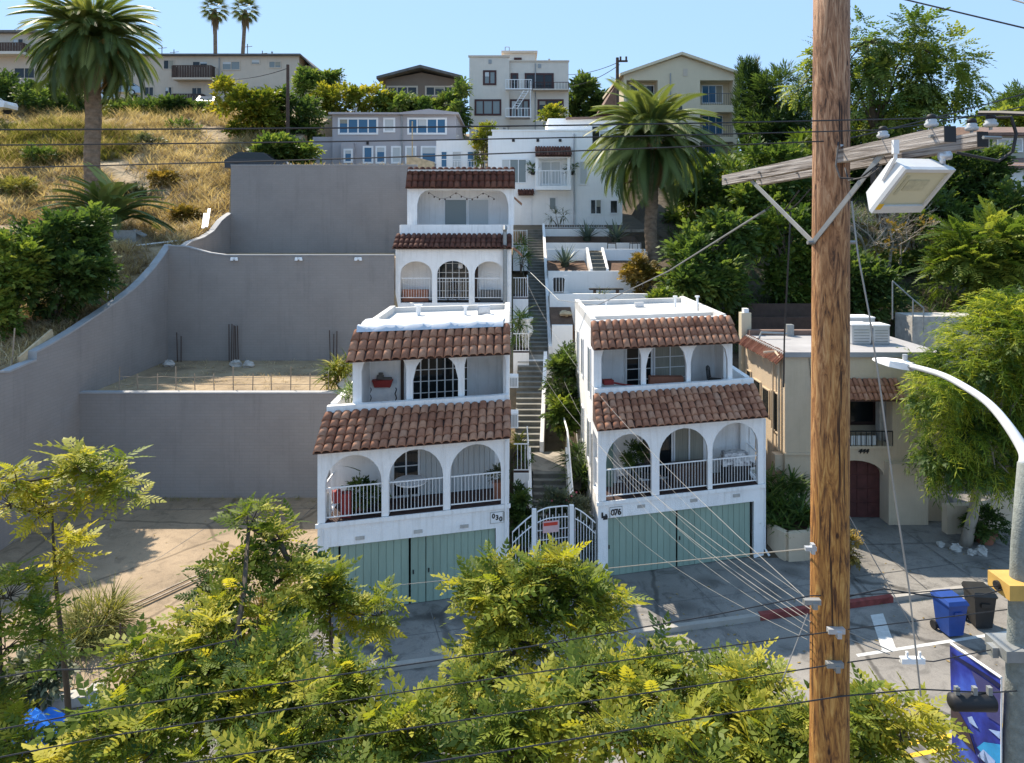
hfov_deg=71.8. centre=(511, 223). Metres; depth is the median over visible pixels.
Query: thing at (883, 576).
tie wire
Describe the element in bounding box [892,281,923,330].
handrail
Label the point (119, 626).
wire fence
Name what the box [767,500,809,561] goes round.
planter wall
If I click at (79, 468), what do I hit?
street tree
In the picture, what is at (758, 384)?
side window
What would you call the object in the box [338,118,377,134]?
window
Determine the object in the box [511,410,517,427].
window air conditioner
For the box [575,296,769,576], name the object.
arched house
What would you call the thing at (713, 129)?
window
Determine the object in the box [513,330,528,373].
entry landing
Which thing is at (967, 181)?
dark tree
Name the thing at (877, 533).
wide driveway
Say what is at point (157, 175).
scrub bush
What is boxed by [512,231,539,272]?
hanging plant
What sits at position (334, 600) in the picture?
street tree
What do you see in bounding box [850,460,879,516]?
front door
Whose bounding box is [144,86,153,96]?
window
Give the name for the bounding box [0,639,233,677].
cable
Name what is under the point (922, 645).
white marking
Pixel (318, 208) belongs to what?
retaining wall
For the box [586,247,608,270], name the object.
stair cheek
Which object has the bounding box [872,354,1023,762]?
street lamp
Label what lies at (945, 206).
dark tree
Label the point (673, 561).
cable
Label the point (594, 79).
cable
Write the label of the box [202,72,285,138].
hillside bush
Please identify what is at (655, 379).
planter trough
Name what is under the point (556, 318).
soil
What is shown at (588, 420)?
side window
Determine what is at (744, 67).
cypress
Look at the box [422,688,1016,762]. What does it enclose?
cable
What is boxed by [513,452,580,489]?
stair landing
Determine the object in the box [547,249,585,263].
garden wall
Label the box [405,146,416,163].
window
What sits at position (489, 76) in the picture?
window
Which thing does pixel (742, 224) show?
cable
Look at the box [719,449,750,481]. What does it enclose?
covered grill
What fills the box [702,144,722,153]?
window
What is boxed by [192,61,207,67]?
window
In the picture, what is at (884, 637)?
white marking
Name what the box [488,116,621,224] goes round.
house
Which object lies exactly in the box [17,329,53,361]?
pallet board
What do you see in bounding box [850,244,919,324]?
dark tree
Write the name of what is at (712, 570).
service wire
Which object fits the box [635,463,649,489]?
patio chair
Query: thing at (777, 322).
timber board
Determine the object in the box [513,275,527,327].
entry landing
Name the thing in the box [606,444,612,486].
green curtain
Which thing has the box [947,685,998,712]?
splice case
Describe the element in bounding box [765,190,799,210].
cable
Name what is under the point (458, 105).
distant tree
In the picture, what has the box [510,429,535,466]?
yellow plant
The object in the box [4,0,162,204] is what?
date palm
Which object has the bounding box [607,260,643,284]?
soil
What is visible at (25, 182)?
scrub bush
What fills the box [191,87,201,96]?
window
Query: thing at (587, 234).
agave
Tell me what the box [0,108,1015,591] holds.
ground
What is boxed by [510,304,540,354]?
hanging plant
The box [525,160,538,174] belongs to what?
hanging planter
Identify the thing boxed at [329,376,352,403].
grassy plant
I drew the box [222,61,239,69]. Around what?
window
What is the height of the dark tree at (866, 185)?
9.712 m
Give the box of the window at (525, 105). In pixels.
[510,99,529,118]
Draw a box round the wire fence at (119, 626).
[30,623,342,664]
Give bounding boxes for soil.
[545,236,637,242]
[547,260,587,272]
[549,307,573,341]
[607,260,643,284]
[766,501,807,530]
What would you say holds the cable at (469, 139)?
attached to the insulator at (882, 134)
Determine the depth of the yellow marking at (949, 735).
15.89 m
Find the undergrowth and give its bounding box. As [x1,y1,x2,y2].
[658,163,1023,363]
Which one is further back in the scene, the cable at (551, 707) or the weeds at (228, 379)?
the weeds at (228, 379)
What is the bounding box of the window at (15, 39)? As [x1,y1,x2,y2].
[12,38,23,45]
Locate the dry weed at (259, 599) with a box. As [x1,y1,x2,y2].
[238,570,317,638]
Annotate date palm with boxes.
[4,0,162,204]
[28,161,178,232]
[581,77,731,266]
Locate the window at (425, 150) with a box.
[421,146,435,163]
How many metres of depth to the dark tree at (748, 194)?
45.46 m
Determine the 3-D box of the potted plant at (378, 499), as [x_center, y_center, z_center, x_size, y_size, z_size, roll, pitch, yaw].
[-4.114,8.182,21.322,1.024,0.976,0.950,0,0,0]
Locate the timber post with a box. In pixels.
[412,121,412,155]
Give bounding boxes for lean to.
[406,155,434,167]
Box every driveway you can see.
[287,558,809,669]
[806,491,1010,598]
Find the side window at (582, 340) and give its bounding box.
[581,336,583,377]
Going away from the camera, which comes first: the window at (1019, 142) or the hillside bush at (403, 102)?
the window at (1019, 142)
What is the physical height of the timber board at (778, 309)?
1.400 m
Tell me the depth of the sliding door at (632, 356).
25.93 m
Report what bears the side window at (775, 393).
in the tan house at (788, 423)
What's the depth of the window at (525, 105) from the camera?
74.95 m
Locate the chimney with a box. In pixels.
[739,308,750,372]
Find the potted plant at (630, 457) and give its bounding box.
[618,438,649,488]
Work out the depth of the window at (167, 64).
84.95 m
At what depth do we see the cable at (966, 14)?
8.42 m
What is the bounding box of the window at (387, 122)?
[383,118,394,132]
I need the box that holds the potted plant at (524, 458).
[511,453,532,468]
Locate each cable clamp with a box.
[802,597,820,609]
[825,660,843,672]
[826,626,844,638]
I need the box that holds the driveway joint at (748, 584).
[313,522,1008,662]
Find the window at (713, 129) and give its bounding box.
[702,115,722,133]
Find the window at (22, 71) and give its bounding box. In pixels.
[14,67,34,78]
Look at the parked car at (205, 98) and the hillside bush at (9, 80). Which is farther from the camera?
the parked car at (205, 98)
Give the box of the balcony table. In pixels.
[394,475,426,507]
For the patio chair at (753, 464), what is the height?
0.947 m
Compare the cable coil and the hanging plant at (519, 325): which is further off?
the hanging plant at (519, 325)
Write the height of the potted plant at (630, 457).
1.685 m
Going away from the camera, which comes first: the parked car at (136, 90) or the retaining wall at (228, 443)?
the retaining wall at (228, 443)
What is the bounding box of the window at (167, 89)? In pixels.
[164,86,172,95]
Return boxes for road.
[0,589,1007,762]
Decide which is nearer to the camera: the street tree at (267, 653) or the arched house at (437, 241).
the street tree at (267, 653)
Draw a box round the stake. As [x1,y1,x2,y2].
[11,328,15,363]
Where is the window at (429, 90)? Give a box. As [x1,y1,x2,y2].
[425,86,453,96]
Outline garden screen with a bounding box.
[313,137,331,164]
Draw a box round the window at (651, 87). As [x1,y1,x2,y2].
[629,85,653,103]
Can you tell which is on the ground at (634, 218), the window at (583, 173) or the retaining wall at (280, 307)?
the retaining wall at (280, 307)
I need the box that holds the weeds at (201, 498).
[32,495,314,532]
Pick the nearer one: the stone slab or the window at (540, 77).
the stone slab
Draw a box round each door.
[329,546,338,613]
[341,538,408,612]
[392,449,419,498]
[404,357,468,399]
[411,536,425,602]
[426,528,494,600]
[437,261,468,299]
[444,199,466,224]
[468,199,488,224]
[520,197,531,224]
[608,510,675,575]
[625,348,651,384]
[653,346,685,381]
[659,432,672,478]
[673,428,704,460]
[677,502,749,565]
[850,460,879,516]
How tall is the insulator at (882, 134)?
0.120 m
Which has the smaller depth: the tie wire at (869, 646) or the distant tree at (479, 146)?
the tie wire at (869, 646)
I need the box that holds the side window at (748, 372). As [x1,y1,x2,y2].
[746,369,751,377]
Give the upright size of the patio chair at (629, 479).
0.947 m
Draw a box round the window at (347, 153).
[343,149,352,162]
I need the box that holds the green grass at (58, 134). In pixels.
[0,99,197,194]
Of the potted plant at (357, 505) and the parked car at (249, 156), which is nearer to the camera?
the potted plant at (357, 505)
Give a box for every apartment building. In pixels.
[0,30,83,95]
[118,44,319,105]
[468,47,568,138]
[603,52,737,155]
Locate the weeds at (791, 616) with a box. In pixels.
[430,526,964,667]
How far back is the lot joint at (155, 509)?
26.41 m
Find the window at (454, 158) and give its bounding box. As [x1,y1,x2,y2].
[452,151,461,167]
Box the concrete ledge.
[895,312,1019,363]
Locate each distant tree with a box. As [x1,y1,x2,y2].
[447,75,473,138]
[468,120,497,166]
[533,101,571,126]
[569,68,609,116]
[961,98,1023,126]
[984,78,1023,110]
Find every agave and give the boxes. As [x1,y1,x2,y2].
[552,244,583,266]
[570,219,599,240]
[598,218,628,242]
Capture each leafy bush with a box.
[0,200,129,325]
[0,227,57,341]
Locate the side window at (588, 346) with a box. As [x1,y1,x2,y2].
[587,344,590,397]
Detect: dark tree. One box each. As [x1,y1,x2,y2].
[696,135,852,255]
[725,58,812,155]
[791,101,946,193]
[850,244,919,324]
[873,183,993,275]
[922,139,1023,228]
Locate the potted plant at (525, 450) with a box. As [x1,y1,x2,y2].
[518,445,535,463]
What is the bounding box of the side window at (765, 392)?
[762,386,769,417]
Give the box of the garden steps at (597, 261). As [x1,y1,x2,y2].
[589,251,605,270]
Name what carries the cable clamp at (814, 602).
attached to the cable at (452, 657)
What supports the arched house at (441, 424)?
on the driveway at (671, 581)
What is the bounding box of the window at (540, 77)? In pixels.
[525,73,553,89]
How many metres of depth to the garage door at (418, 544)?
21.21 m
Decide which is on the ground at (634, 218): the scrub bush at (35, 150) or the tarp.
the scrub bush at (35, 150)
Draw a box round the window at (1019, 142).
[996,138,1022,151]
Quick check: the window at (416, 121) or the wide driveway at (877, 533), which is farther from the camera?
the window at (416, 121)
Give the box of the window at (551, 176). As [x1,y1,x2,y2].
[540,161,561,184]
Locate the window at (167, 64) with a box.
[163,60,174,69]
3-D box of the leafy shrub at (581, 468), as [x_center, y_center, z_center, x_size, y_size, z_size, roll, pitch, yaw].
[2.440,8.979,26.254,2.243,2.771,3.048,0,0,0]
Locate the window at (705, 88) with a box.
[702,85,722,103]
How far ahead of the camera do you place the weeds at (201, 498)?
28.39 m
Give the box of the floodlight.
[866,140,955,212]
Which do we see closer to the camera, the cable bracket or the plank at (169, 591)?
the cable bracket
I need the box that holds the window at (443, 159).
[440,151,447,167]
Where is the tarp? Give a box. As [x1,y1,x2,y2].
[12,695,103,757]
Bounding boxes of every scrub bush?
[0,172,44,198]
[20,141,69,165]
[120,180,150,201]
[127,131,171,151]
[145,167,184,188]
[161,116,201,133]
[161,200,202,224]
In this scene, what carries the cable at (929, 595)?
attached to the utility pole at (830, 241)
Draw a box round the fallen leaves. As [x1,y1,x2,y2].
[76,521,1002,694]
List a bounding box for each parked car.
[0,98,17,113]
[101,83,140,97]
[197,96,216,104]
[224,152,291,168]
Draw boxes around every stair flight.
[514,351,546,451]
[527,224,551,354]
[533,471,566,559]
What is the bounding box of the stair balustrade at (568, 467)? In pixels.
[503,127,575,563]
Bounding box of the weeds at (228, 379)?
[112,358,321,389]
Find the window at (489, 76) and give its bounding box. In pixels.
[483,70,495,84]
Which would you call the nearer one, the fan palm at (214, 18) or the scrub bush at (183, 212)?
the scrub bush at (183, 212)
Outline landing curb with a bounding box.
[529,360,551,377]
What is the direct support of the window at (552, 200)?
in the house at (543, 189)
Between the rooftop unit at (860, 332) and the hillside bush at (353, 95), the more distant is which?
the hillside bush at (353, 95)
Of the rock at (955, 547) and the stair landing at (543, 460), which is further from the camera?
the stair landing at (543, 460)
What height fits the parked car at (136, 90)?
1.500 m
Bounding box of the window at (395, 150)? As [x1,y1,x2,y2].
[391,146,400,163]
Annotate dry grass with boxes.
[0,96,285,368]
[266,161,418,166]
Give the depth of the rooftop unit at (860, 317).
30.50 m
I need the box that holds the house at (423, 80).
[376,65,468,111]
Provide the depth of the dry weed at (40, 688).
16.18 m
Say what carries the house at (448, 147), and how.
on the ground at (634, 218)
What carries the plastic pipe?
on the ground at (634, 218)
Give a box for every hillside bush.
[0,67,43,110]
[8,77,84,116]
[102,93,178,115]
[152,92,232,116]
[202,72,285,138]
[246,129,326,164]
[268,83,331,148]
[289,63,346,101]
[308,79,398,113]
[369,86,460,111]
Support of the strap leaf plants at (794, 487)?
on the soil at (802, 527)
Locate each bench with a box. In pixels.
[589,288,623,292]
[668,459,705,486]
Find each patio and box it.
[513,229,643,231]
[546,250,647,255]
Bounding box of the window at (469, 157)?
[467,151,474,167]
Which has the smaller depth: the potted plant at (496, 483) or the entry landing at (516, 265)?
the potted plant at (496, 483)
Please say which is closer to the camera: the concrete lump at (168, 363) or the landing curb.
the landing curb
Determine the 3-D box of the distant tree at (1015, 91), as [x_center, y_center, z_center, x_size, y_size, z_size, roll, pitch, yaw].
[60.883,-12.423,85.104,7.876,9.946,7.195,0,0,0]
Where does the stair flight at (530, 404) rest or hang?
on the ground at (634, 218)
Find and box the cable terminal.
[899,651,925,663]
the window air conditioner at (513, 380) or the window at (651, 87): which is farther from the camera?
the window at (651, 87)
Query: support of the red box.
on the arched house at (441, 424)
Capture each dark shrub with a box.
[509,478,542,564]
[539,339,579,437]
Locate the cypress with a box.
[730,54,766,150]
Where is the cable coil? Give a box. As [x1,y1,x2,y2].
[871,167,880,184]
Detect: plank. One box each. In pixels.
[123,557,234,608]
[128,570,213,610]
[201,213,206,228]
[205,208,210,226]
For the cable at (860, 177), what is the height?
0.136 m
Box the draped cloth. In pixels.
[326,492,331,520]
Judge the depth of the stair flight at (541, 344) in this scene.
40.13 m
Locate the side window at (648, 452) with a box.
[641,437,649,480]
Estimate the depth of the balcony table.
21.74 m
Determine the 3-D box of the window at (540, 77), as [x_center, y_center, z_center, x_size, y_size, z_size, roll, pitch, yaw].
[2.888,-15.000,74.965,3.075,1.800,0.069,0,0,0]
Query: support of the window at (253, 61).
in the apartment building at (189, 75)
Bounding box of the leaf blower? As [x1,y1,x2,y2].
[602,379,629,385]
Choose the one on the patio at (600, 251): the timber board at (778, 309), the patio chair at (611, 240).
the patio chair at (611, 240)
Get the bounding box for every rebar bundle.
[176,332,181,361]
[228,324,238,361]
[329,330,336,360]
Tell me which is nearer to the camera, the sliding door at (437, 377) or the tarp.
the tarp
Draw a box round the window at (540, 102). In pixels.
[537,99,563,115]
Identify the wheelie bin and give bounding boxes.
[930,589,968,636]
[961,581,997,627]
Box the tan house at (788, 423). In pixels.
[738,324,946,524]
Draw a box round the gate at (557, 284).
[553,277,564,292]
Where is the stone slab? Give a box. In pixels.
[560,310,571,316]
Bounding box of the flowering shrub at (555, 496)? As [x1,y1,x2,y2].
[533,484,593,553]
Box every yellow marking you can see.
[896,746,947,759]
[909,723,1002,744]
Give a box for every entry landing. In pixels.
[513,230,527,270]
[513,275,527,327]
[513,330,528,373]
[514,426,528,507]
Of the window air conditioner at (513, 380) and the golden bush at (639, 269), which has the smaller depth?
the window air conditioner at (513, 380)
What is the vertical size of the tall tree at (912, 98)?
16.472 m
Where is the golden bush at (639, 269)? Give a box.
[617,249,663,292]
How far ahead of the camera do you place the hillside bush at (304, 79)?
76.96 m
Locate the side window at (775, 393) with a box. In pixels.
[771,389,777,433]
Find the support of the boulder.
on the ground at (634, 218)
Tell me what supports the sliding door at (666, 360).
in the arched house at (634, 344)
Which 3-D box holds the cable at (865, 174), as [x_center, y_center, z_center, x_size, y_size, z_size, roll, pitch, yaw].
[2.883,-0.566,6.098,0.202,0.414,0.796,0,0,3]
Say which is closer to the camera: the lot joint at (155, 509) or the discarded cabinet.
the lot joint at (155, 509)
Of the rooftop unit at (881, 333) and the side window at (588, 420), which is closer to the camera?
the side window at (588, 420)
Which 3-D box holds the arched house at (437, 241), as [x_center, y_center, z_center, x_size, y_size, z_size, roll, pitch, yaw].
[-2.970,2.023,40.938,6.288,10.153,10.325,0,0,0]
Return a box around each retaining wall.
[0,244,170,549]
[79,390,340,497]
[168,245,394,360]
[181,213,230,253]
[231,165,417,252]
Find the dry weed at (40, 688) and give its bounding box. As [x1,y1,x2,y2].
[5,635,82,716]
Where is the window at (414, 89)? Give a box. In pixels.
[387,86,417,96]
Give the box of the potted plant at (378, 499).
[358,478,391,511]
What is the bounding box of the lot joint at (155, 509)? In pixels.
[19,499,316,565]
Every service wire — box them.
[520,266,803,595]
[528,347,810,609]
[566,386,809,621]
[601,500,807,639]
[607,453,807,632]
[611,449,806,625]
[615,444,803,613]
[640,447,802,595]
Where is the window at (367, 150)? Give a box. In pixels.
[363,146,372,163]
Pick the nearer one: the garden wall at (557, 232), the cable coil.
the cable coil
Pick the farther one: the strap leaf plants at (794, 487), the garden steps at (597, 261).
the garden steps at (597, 261)
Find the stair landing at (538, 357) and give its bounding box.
[529,355,552,372]
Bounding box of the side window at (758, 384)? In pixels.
[753,378,760,396]
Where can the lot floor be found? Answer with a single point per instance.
(137, 548)
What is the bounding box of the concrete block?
[40,682,104,710]
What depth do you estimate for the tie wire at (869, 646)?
6.55 m
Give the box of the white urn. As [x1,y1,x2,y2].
[513,316,532,347]
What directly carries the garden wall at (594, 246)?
on the ground at (634, 218)
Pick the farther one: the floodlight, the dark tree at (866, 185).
the dark tree at (866, 185)
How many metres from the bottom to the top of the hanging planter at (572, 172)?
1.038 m
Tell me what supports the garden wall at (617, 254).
on the ground at (634, 218)
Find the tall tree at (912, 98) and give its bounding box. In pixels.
[774,3,1000,231]
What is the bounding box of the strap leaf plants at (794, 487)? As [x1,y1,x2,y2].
[750,461,851,538]
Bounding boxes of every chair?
[370,373,396,400]
[447,283,457,301]
[607,234,615,248]
[616,468,637,493]
[629,234,640,248]
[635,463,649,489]
[706,365,720,379]
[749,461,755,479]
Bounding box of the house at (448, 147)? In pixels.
[436,135,480,167]
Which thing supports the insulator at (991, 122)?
attached to the utility pole at (830, 241)
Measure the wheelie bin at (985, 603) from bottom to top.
1.088 m
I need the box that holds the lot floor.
[0,498,316,708]
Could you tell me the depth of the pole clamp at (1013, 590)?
6.98 m
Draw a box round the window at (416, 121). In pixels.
[407,118,446,134]
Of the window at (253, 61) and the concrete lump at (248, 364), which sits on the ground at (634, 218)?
the concrete lump at (248, 364)
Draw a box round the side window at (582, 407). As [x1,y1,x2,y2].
[581,404,583,442]
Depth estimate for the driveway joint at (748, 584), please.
22.18 m
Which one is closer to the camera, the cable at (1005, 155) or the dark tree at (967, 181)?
the cable at (1005, 155)
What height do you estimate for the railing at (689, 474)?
0.700 m
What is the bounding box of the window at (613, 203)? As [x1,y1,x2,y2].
[610,200,617,213]
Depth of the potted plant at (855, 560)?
22.90 m
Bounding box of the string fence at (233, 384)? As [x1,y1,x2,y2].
[118,367,328,389]
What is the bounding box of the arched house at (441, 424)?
[312,302,510,617]
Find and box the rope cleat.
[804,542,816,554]
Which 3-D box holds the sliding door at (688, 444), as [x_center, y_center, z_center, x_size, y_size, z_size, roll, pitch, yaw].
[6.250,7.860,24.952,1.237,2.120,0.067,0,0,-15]
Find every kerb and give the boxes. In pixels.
[39,613,759,713]
[758,594,892,620]
[892,582,992,602]
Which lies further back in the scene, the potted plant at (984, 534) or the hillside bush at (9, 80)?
the hillside bush at (9, 80)
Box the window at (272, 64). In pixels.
[269,61,280,67]
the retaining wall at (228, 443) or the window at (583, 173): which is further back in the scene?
the window at (583, 173)
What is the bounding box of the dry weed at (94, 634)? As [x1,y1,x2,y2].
[43,572,149,674]
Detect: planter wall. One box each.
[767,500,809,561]
[942,500,1012,533]
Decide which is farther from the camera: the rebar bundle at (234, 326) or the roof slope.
the roof slope
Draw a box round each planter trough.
[402,289,428,301]
[648,375,683,383]
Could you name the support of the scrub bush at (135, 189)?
on the ground at (634, 218)
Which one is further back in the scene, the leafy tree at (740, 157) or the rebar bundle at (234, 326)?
the leafy tree at (740, 157)
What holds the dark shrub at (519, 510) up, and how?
on the driveway at (671, 581)
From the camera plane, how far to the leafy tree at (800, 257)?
37.55 m
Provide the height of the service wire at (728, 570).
3.350 m
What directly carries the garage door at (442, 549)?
in the arched house at (441, 424)
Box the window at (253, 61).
[251,59,259,64]
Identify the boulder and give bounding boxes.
[337,372,352,389]
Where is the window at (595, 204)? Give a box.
[590,199,601,214]
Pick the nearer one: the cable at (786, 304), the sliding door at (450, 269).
the cable at (786, 304)
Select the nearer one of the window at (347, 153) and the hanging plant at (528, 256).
the hanging plant at (528, 256)
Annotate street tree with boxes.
[0,436,165,718]
[0,554,95,762]
[11,491,398,762]
[265,548,415,755]
[308,532,661,762]
[535,611,973,762]
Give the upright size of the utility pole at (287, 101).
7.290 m
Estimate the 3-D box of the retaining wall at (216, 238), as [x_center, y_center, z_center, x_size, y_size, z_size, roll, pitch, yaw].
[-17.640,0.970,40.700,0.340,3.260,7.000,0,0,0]
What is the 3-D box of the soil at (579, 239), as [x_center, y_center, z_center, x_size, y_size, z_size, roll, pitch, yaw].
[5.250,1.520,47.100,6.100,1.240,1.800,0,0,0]
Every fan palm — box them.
[199,0,230,52]
[229,0,260,52]
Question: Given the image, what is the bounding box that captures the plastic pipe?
[137,240,176,244]
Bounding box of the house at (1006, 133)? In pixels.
[956,127,1023,208]
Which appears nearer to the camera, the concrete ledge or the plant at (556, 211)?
the concrete ledge
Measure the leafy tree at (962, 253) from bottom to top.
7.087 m
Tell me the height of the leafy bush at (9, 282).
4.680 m
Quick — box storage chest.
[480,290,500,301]
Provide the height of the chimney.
3.356 m
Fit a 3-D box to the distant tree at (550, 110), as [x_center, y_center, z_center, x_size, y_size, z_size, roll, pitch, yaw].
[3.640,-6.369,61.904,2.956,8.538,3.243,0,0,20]
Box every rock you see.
[936,541,944,547]
[949,543,962,551]
[967,549,976,555]
[974,547,987,556]
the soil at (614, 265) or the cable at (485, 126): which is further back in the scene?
the soil at (614, 265)
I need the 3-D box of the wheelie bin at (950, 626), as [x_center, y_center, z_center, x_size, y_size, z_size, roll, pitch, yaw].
[12.313,11.009,19.938,0.640,1.061,0.796,0,0,-8]
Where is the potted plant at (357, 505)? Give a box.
[341,472,375,511]
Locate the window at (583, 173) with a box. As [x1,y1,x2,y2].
[579,161,587,184]
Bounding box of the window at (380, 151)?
[375,146,385,163]
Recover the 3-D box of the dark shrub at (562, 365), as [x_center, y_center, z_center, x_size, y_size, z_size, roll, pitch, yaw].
[2.242,6.931,29.921,2.271,3.824,3.410,0,0,0]
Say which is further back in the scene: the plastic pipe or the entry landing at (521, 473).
the plastic pipe
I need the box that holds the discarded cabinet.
[114,229,146,243]
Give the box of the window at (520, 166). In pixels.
[501,159,526,182]
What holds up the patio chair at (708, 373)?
on the arched house at (634, 344)
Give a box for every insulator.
[876,126,889,139]
[924,114,938,128]
[964,118,978,132]
[983,115,997,129]
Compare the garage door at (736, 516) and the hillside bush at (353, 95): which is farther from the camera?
the hillside bush at (353, 95)
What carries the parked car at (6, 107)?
on the ground at (634, 218)
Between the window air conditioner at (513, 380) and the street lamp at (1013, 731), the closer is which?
the street lamp at (1013, 731)
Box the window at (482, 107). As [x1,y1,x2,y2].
[474,99,500,115]
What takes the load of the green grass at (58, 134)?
on the ground at (634, 218)
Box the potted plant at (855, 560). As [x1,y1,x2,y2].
[850,529,864,571]
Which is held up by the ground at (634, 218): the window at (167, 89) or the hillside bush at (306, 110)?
the hillside bush at (306, 110)
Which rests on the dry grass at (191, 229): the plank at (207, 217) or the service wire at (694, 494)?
the plank at (207, 217)
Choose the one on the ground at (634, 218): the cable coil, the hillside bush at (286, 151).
the hillside bush at (286, 151)
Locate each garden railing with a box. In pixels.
[545,215,605,227]
[550,275,567,291]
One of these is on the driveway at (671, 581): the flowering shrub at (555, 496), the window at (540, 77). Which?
the flowering shrub at (555, 496)
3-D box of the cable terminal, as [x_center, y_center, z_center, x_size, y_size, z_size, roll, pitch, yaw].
[3.764,4.082,6.650,0.220,0.105,0.050,0,0,0]
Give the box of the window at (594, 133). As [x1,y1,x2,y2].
[591,126,607,144]
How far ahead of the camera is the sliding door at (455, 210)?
39.27 m
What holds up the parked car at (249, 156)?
on the ground at (634, 218)
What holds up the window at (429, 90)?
in the house at (423, 80)
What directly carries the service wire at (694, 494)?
attached to the utility pole at (830, 241)
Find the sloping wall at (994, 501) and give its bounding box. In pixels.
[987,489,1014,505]
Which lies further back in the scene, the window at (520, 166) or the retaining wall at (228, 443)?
the window at (520, 166)
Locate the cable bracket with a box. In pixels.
[985,633,1023,662]
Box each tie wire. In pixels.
[781,613,807,681]
[849,632,892,651]
[849,639,889,654]
[850,517,919,639]
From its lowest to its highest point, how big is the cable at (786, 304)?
2.056 m
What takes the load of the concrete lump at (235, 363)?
on the ground at (634, 218)
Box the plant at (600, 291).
[589,282,610,299]
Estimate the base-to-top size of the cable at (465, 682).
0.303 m
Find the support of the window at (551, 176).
in the house at (543, 189)
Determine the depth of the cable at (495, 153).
6.70 m
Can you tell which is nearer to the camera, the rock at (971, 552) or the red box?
the red box
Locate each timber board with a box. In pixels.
[747,303,810,316]
[751,317,810,328]
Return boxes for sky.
[0,0,1023,150]
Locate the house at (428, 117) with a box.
[328,107,464,166]
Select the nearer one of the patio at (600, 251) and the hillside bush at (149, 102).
the patio at (600, 251)
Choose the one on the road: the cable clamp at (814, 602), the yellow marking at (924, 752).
the yellow marking at (924, 752)
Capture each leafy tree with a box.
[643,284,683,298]
[652,204,763,323]
[659,149,767,231]
[711,148,763,191]
[752,202,811,302]
[784,126,811,200]
[902,195,1023,310]
[982,174,1023,220]
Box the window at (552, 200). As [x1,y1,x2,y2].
[549,197,556,209]
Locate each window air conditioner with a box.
[510,374,517,387]
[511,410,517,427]
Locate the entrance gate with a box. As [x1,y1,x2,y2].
[512,504,595,565]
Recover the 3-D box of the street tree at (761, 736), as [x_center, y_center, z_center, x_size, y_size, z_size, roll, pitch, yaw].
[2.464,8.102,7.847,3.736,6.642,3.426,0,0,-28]
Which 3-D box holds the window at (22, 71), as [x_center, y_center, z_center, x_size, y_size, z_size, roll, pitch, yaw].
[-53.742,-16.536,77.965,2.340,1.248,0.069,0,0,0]
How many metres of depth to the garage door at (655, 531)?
23.10 m
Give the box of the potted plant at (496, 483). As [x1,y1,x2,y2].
[483,462,510,498]
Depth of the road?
19.23 m
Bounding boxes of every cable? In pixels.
[0,93,1023,168]
[0,106,1023,145]
[0,111,1023,130]
[0,586,997,729]
[0,609,1007,757]
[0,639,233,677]
[183,649,990,762]
[213,69,284,79]
[371,548,803,587]
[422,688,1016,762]
[520,210,765,304]
[568,63,615,74]
[570,64,619,85]
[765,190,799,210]
[775,189,810,214]
[783,212,791,386]
[835,142,879,179]
[844,167,879,180]
[850,588,1002,598]
[851,201,921,696]
[906,0,1023,28]
[955,116,1017,161]
[978,111,1023,115]
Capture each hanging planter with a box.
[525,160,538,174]
[562,162,578,174]
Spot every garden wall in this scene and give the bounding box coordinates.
[545,229,608,235]
[546,243,639,249]
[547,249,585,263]
[548,271,642,292]
[550,293,647,330]
[552,325,572,355]
[604,249,644,259]
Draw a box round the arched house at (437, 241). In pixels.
[392,167,514,342]
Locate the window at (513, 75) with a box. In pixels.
[511,73,517,87]
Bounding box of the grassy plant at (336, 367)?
[309,349,352,389]
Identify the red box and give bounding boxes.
[332,489,351,517]
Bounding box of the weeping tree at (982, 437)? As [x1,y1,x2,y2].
[893,281,1023,547]
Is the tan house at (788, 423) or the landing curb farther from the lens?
the landing curb
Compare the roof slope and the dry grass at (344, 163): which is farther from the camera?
the roof slope
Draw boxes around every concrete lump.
[162,360,174,366]
[229,359,241,366]
[242,360,253,367]
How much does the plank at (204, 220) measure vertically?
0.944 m
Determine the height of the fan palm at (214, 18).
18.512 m
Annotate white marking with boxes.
[856,631,1006,656]
[871,613,895,649]
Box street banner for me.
[950,642,1002,762]
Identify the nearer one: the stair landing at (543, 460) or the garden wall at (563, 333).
the stair landing at (543, 460)
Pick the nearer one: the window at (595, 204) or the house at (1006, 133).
the window at (595, 204)
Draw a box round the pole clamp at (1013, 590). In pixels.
[988,570,1023,600]
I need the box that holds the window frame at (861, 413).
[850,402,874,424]
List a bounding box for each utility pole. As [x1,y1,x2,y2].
[286,64,290,134]
[616,56,627,104]
[722,0,1001,762]
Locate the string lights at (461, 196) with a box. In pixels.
[428,192,494,199]
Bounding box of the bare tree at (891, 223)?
[850,202,952,281]
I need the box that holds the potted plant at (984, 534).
[958,501,1011,545]
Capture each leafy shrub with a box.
[539,389,580,448]
[551,435,588,495]
[574,491,597,563]
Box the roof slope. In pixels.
[595,85,615,116]
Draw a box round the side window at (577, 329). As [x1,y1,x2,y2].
[577,329,578,373]
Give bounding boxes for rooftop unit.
[850,314,874,321]
[850,321,870,344]
[866,322,889,344]
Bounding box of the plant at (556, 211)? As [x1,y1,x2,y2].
[544,206,569,228]
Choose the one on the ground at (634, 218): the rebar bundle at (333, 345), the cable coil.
the rebar bundle at (333, 345)
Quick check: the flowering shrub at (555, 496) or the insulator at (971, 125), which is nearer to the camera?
the insulator at (971, 125)
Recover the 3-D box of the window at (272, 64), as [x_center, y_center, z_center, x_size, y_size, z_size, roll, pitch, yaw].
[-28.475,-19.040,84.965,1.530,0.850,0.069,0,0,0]
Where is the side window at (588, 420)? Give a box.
[587,415,590,464]

